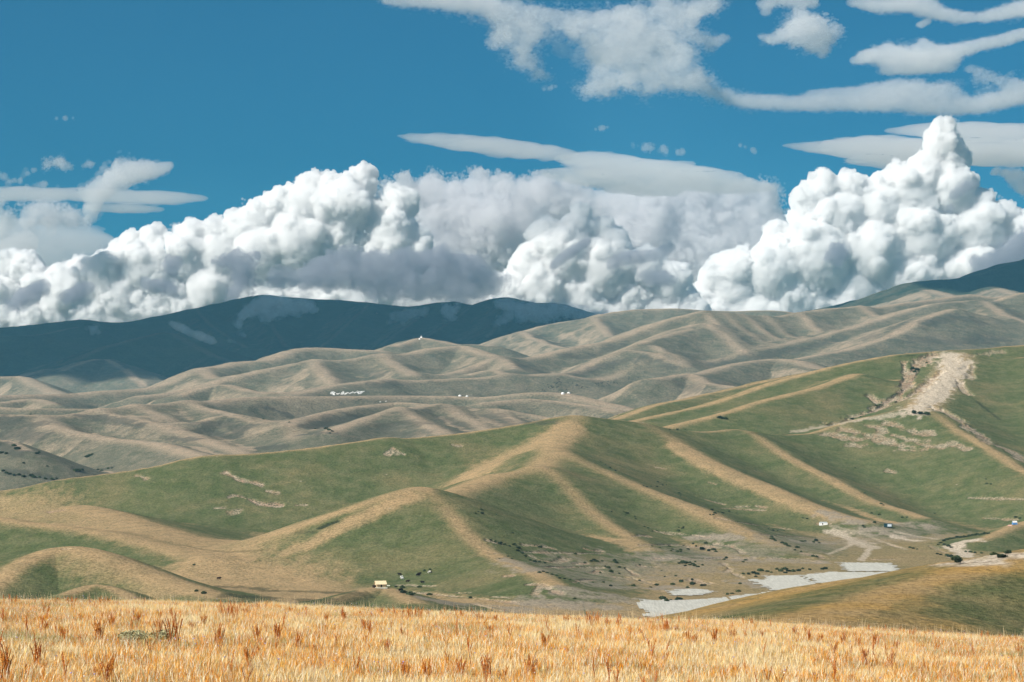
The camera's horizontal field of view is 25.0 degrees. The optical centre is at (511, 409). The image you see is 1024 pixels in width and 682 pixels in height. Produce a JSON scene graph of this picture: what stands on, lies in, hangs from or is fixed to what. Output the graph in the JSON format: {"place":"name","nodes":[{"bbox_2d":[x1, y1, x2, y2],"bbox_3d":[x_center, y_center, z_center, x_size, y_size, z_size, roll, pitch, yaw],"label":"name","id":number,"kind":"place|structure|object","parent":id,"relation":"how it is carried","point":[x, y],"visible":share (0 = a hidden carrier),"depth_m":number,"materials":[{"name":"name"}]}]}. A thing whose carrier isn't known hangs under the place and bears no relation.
{"place":"outdoors","nodes":[
{"label":"outdoors","id":0,"kind":"place"},
{"bbox_2d":[0,345,1023,636],"bbox_3d":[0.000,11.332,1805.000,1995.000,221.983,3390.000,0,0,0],"label":"green hills","id":1,"kind":"structure","parent":0,"point":[344,515],"depth_m":2126.70,"materials":[{"name":"green plant"}]},
{"bbox_2d":[372,581,386,588],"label":"hut","id":2,"kind":"object","parent":1,"relation":"on","point":[381,584],"visible":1,"depth_m":1336.99,"materials":[{"name":"paint"}]},
{"bbox_2d":[884,523,891,527],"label":"cabin","id":3,"kind":"object","parent":1,"relation":"on","point":[887,525],"visible":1,"depth_m":2127.61,"materials":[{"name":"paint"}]},
{"bbox_2d":[954,556,962,562],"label":"shrub","id":4,"kind":"object","parent":1,"relation":"on","point":[957,559],"visible":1,"depth_m":619.66,"materials":[{"name":"green plant"}]},
{"bbox_2d":[997,554,1007,557],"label":"shrub","id":5,"kind":"object","parent":1,"relation":"on","point":[1001,556],"visible":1,"depth_m":618.24,"materials":[{"name":"green plant"}]},
{"bbox_2d":[0,288,1023,456],"bbox_3d":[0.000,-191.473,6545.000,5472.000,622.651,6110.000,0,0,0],"label":"brown hills","id":6,"kind":"structure","parent":0,"point":[667,355],"depth_m":5822.99,"materials":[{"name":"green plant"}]},
{"bbox_2d":[330,391,363,394],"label":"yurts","id":7,"kind":"object","parent":6,"relation":"on","point":[342,393],"visible":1,"depth_m":5154.40,"materials":[{"name":"white fabric"}]},
{"bbox_2d":[0,259,1023,376],"bbox_3d":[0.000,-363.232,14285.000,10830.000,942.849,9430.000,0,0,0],"label":"mountains","id":8,"kind":"structure","parent":0,"point":[253,328],"depth_m":11805.31,"materials":[{"name":"blue stone"}]},
{"bbox_2d":[0,588,1023,681],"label":"meadow","id":9,"kind":"structure","parent":0,"point":[296,667],"depth_m":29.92,"materials":[{"name":"plant"}]},
{"bbox_2d":[0,642,10,677],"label":"dock plant","id":10,"kind":"object","parent":9,"relation":"on","point":[4,659],"visible":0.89,"depth_m":23.05,"materials":[{"name":"brown plant"}]},
{"bbox_2d":[30,640,47,667],"bbox_3d":[-5.071,2.628,24.675,0.140,0.344,0.232,0,0,35],"label":"dock plant","id":11,"kind":"object","parent":9,"relation":"on","point":[38,652],"visible":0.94,"depth_m":24.68,"materials":[{"name":"brown plant"}]},
{"bbox_2d":[40,660,47,675],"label":"dock plant","id":12,"kind":"object","parent":9,"relation":"on","point":[44,665],"visible":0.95,"depth_m":23.14,"materials":[{"name":"orange plant"}]},
{"bbox_2d":[61,651,68,677],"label":"dock plant","id":13,"kind":"object","parent":9,"relation":"on","point":[64,670],"visible":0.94,"depth_m":22.97,"materials":[{"name":"brown plant"}]},
{"bbox_2d":[59,625,70,639],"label":"dock plant","id":14,"kind":"object","parent":9,"relation":"on","point":[63,632],"visible":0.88,"depth_m":30.65,"materials":[{"name":"brown plant"}]},
{"bbox_2d":[93,616,108,639],"bbox_3d":[-5.464,2.915,30.517,0.172,0.370,0.237,0,0,20],"label":"dock plant","id":15,"kind":"object","parent":9,"relation":"on","point":[97,627],"visible":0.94,"depth_m":30.50,"materials":[{"name":"brown plant"}]},
{"bbox_2d":[95,653,114,679],"bbox_3d":[-4.008,2.563,22.822,0.198,0.309,0.131,0,0,-30],"label":"dock plant","id":16,"kind":"object","parent":9,"relation":"on","point":[110,667],"visible":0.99,"depth_m":22.83,"materials":[{"name":"brown plant"}]},
{"bbox_2d":[107,612,115,627],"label":"dock plant","id":17,"kind":"object","parent":9,"relation":"on","point":[111,619],"visible":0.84,"depth_m":35.20,"materials":[{"name":"brown plant"}]},
{"bbox_2d":[117,630,151,640],"bbox_3d":[-4.991,2.977,30.413,0.464,0.145,0.449,0,0,-26],"label":"cushion plant","id":18,"kind":"object","parent":9,"relation":"on","point":[132,636],"visible":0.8,"depth_m":30.36,"materials":[{"name":"green plant"}]},
{"bbox_2d":[132,610,140,621],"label":"dock plant","id":19,"kind":"object","parent":9,"relation":"on","point":[138,615],"visible":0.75,"depth_m":36.41,"materials":[{"name":"brown plant"}]},
{"bbox_2d":[145,635,155,656],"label":"dock plant","id":20,"kind":"object","parent":9,"relation":"on","point":[150,645],"visible":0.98,"depth_m":26.73,"materials":[{"name":"brown plant"}]},
{"bbox_2d":[151,622,161,643],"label":"dock plant","id":21,"kind":"object","parent":9,"relation":"on","point":[157,633],"visible":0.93,"depth_m":30.38,"materials":[{"name":"brown plant"}]},
{"bbox_2d":[154,618,161,628],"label":"dock plant","id":22,"kind":"object","parent":9,"relation":"on","point":[157,624],"visible":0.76,"depth_m":34.36,"materials":[{"name":"brown plant"}]},
{"bbox_2d":[149,629,174,639],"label":"cushion plant","id":23,"kind":"object","parent":9,"relation":"on","point":[162,632],"visible":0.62,"depth_m":31.22,"materials":[{"name":"green plant"}]},
{"bbox_2d":[162,612,182,645],"bbox_3d":[-4.487,2.918,30.544,0.297,0.459,0.188,0,0,-17],"label":"dock plant","id":24,"kind":"object","parent":9,"relation":"on","point":[174,627],"visible":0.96,"depth_m":30.54,"materials":[{"name":"brown plant"}]},
{"bbox_2d":[212,623,225,644],"bbox_3d":[-3.861,2.988,30.611,0.148,0.328,0.203,0,0,-44],"label":"dock plant","id":25,"kind":"object","parent":9,"relation":"on","point":[218,632],"visible":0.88,"depth_m":30.61,"materials":[{"name":"brown plant"}]},
{"bbox_2d":[216,600,242,618],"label":"dock plant","id":26,"kind":"object","parent":9,"relation":"on","point":[230,606],"visible":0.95,"depth_m":40.92,"materials":[{"name":"brown plant"}]},
{"bbox_2d":[241,665,253,681],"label":"dock plant","id":27,"kind":"object","parent":9,"relation":"on","point":[246,673],"visible":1,"depth_m":22.45,"materials":[{"name":"orange plant"}]},
{"bbox_2d":[243,644,255,666],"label":"dock plant","id":28,"kind":"object","parent":9,"relation":"on","point":[246,654],"visible":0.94,"depth_m":25.23,"materials":[{"name":"brown plant"}]},
{"bbox_2d":[251,624,260,640],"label":"dock plant","id":29,"kind":"object","parent":9,"relation":"on","point":[258,632],"visible":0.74,"depth_m":32.03,"materials":[{"name":"brown plant"}]},
{"bbox_2d":[269,619,282,640],"bbox_3d":[-3.250,3.081,32.017,0.153,0.340,0.253,0,0,39],"label":"dock plant","id":30,"kind":"object","parent":9,"relation":"on","point":[276,626],"visible":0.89,"depth_m":32.00,"materials":[{"name":"brown plant"}]},
{"bbox_2d":[295,633,302,646],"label":"dock plant","id":31,"kind":"object","parent":9,"relation":"on","point":[298,639],"visible":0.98,"depth_m":30.43,"materials":[{"name":"brown plant"}]},
{"bbox_2d":[353,647,360,672],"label":"dock plant","id":32,"kind":"object","parent":9,"relation":"on","point":[358,661],"visible":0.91,"depth_m":25.41,"materials":[{"name":"brown plant"}]},
{"bbox_2d":[360,616,368,629],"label":"dock plant","id":33,"kind":"object","parent":9,"relation":"on","point":[364,623],"visible":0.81,"depth_m":38.76,"materials":[{"name":"brown plant"}]},
{"bbox_2d":[365,619,371,632],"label":"dock plant","id":34,"kind":"object","parent":9,"relation":"on","point":[370,625],"visible":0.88,"depth_m":35.56,"materials":[{"name":"brown plant"}]},
{"bbox_2d":[383,638,389,649],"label":"dock plant","id":35,"kind":"object","parent":9,"relation":"on","point":[386,640],"visible":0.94,"depth_m":30.66,"materials":[{"name":"brown plant"}]},
{"bbox_2d":[400,659,411,675],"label":"dock plant","id":36,"kind":"object","parent":9,"relation":"on","point":[407,669],"visible":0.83,"depth_m":25.26,"materials":[{"name":"orange plant"}]},
{"bbox_2d":[406,607,423,616],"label":"dock plant","id":37,"kind":"object","parent":9,"relation":"on","point":[415,612],"visible":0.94,"depth_m":46.51,"materials":[{"name":"brown plant"}]},
{"bbox_2d":[422,655,431,678],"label":"dock plant","id":38,"kind":"object","parent":9,"relation":"on","point":[428,671],"visible":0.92,"depth_m":24.92,"materials":[{"name":"brown plant"}]},
{"bbox_2d":[456,656,466,673],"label":"dock plant","id":39,"kind":"object","parent":9,"relation":"on","point":[458,665],"visible":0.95,"depth_m":26.26,"materials":[{"name":"brown plant"}]},
{"bbox_2d":[481,658,489,681],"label":"dock plant","id":40,"kind":"object","parent":9,"relation":"on","point":[484,664],"visible":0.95,"depth_m":23.31,"materials":[{"name":"brown plant"}]},
{"bbox_2d":[480,653,491,679],"bbox_3d":[-0.289,2.880,25.759,0.148,0.326,0.203,0,0,-2],"label":"dock plant","id":41,"kind":"object","parent":9,"relation":"on","point":[489,668],"visible":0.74,"depth_m":25.74,"materials":[{"name":"brown plant"}]},
{"bbox_2d":[16,596,1022,677],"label":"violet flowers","id":42,"kind":"object","parent":9,"relation":"on","point":[485,635],"visible":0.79,"depth_m":35.01,"materials":[{"name":"purple plant"}]},
{"bbox_2d":[524,655,537,673],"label":"dock plant","id":43,"kind":"object","parent":9,"relation":"on","point":[528,662],"visible":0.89,"depth_m":26.37,"materials":[{"name":"brown plant"}]},
{"bbox_2d":[541,630,550,648],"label":"dock plant","id":44,"kind":"object","parent":9,"relation":"on","point":[544,639],"visible":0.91,"depth_m":32.62,"materials":[{"name":"brown plant"}]},
{"bbox_2d":[585,612,600,625],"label":"dock plant","id":45,"kind":"object","parent":9,"relation":"on","point":[591,616],"visible":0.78,"depth_m":47.57,"materials":[{"name":"brown plant"}]},
{"bbox_2d":[603,656,611,681],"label":"dock plant","id":46,"kind":"object","parent":9,"relation":"on","point":[607,665],"visible":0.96,"depth_m":24.35,"materials":[{"name":"orange plant"}]},
{"bbox_2d":[612,662,618,681],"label":"dock plant","id":47,"kind":"object","parent":9,"relation":"on","point":[617,673],"visible":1,"depth_m":23.67,"materials":[{"name":"orange plant"}]},
{"bbox_2d":[644,661,652,677],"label":"dock plant","id":48,"kind":"object","parent":9,"relation":"on","point":[650,667],"visible":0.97,"depth_m":25.16,"materials":[{"name":"orange plant"}]},
{"bbox_2d":[651,639,655,659],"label":"dock plant","id":49,"kind":"object","parent":9,"relation":"on","point":[652,650],"visible":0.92,"depth_m":31.00,"materials":[{"name":"brown plant"}]},
{"bbox_2d":[659,622,672,630],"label":"dock plant","id":50,"kind":"object","parent":9,"relation":"on","point":[667,626],"visible":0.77,"depth_m":44.10,"materials":[{"name":"brown plant"}]},
{"bbox_2d":[689,632,697,645],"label":"dock plant","id":51,"kind":"object","parent":9,"relation":"on","point":[693,638],"visible":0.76,"depth_m":34.99,"materials":[{"name":"brown plant"}]},
{"bbox_2d":[711,626,721,641],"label":"dock plant","id":52,"kind":"object","parent":9,"relation":"on","point":[714,635],"visible":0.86,"depth_m":37.57,"materials":[{"name":"brown plant"}]},
{"bbox_2d":[763,663,771,681],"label":"dock plant","id":53,"kind":"object","parent":9,"relation":"on","point":[767,672],"visible":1,"depth_m":24.31,"materials":[{"name":"orange plant"}]},
{"bbox_2d":[828,639,837,653],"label":"dock plant","id":54,"kind":"object","parent":9,"relation":"on","point":[835,647],"visible":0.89,"depth_m":34.23,"materials":[{"name":"brown plant"}]},
{"bbox_2d":[830,658,836,681],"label":"dock plant","id":55,"kind":"object","parent":9,"relation":"on","point":[834,669],"visible":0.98,"depth_m":26.44,"materials":[{"name":"orange plant"}]},
{"bbox_2d":[840,632,848,641],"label":"dock plant","id":56,"kind":"object","parent":9,"relation":"on","point":[842,639],"visible":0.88,"depth_m":42.99,"materials":[{"name":"brown plant"}]},
{"bbox_2d":[859,646,868,664],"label":"dock plant","id":57,"kind":"object","parent":9,"relation":"on","point":[864,654],"visible":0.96,"depth_m":31.94,"materials":[{"name":"brown plant"}]},
{"bbox_2d":[885,650,895,666],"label":"dock plant","id":58,"kind":"object","parent":9,"relation":"on","point":[892,659],"visible":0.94,"depth_m":31.82,"materials":[{"name":"brown plant"}]},
{"bbox_2d":[1015,644,1023,653],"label":"dock plant","id":59,"kind":"object","parent":9,"relation":"on","point":[1018,650],"visible":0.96,"depth_m":39.55,"materials":[{"name":"brown plant"}]},
{"bbox_2d":[0,0,1023,327],"label":"sky","id":60,"kind":"structure","parent":0,"point":[158,157],"materials":[{"name":"blue"}]},
{"bbox_2d":[637,597,731,617],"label":"gravel riverbed","id":61,"kind":"structure","parent":0,"point":[656,607],"depth_m":1398.58,"materials":[{"name":"grey gravel"}]},
{"bbox_2d":[667,589,717,595],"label":"gravel riverbed","id":62,"kind":"structure","parent":0,"point":[690,592],"depth_m":1517.01,"materials":[{"name":"grey gravel"}]},
{"bbox_2d":[729,591,769,598],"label":"gravel riverbed","id":63,"kind":"structure","parent":0,"point":[737,596],"depth_m":1478.58,"materials":[{"name":"grey gravel"}]},
{"bbox_2d":[748,575,815,589],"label":"gravel riverbed","id":64,"kind":"structure","parent":0,"point":[773,582],"depth_m":1607.40,"materials":[{"name":"grey gravel"}]},
{"bbox_2d":[802,572,884,582],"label":"gravel riverbed","id":65,"kind":"structure","parent":0,"point":[826,577],"depth_m":1653.01,"materials":[{"name":"grey gravel"}]},
{"bbox_2d":[838,562,899,570],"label":"gravel riverbed","id":66,"kind":"structure","parent":0,"point":[863,566],"depth_m":1750.13,"materials":[{"name":"grey gravel"}]}
]}

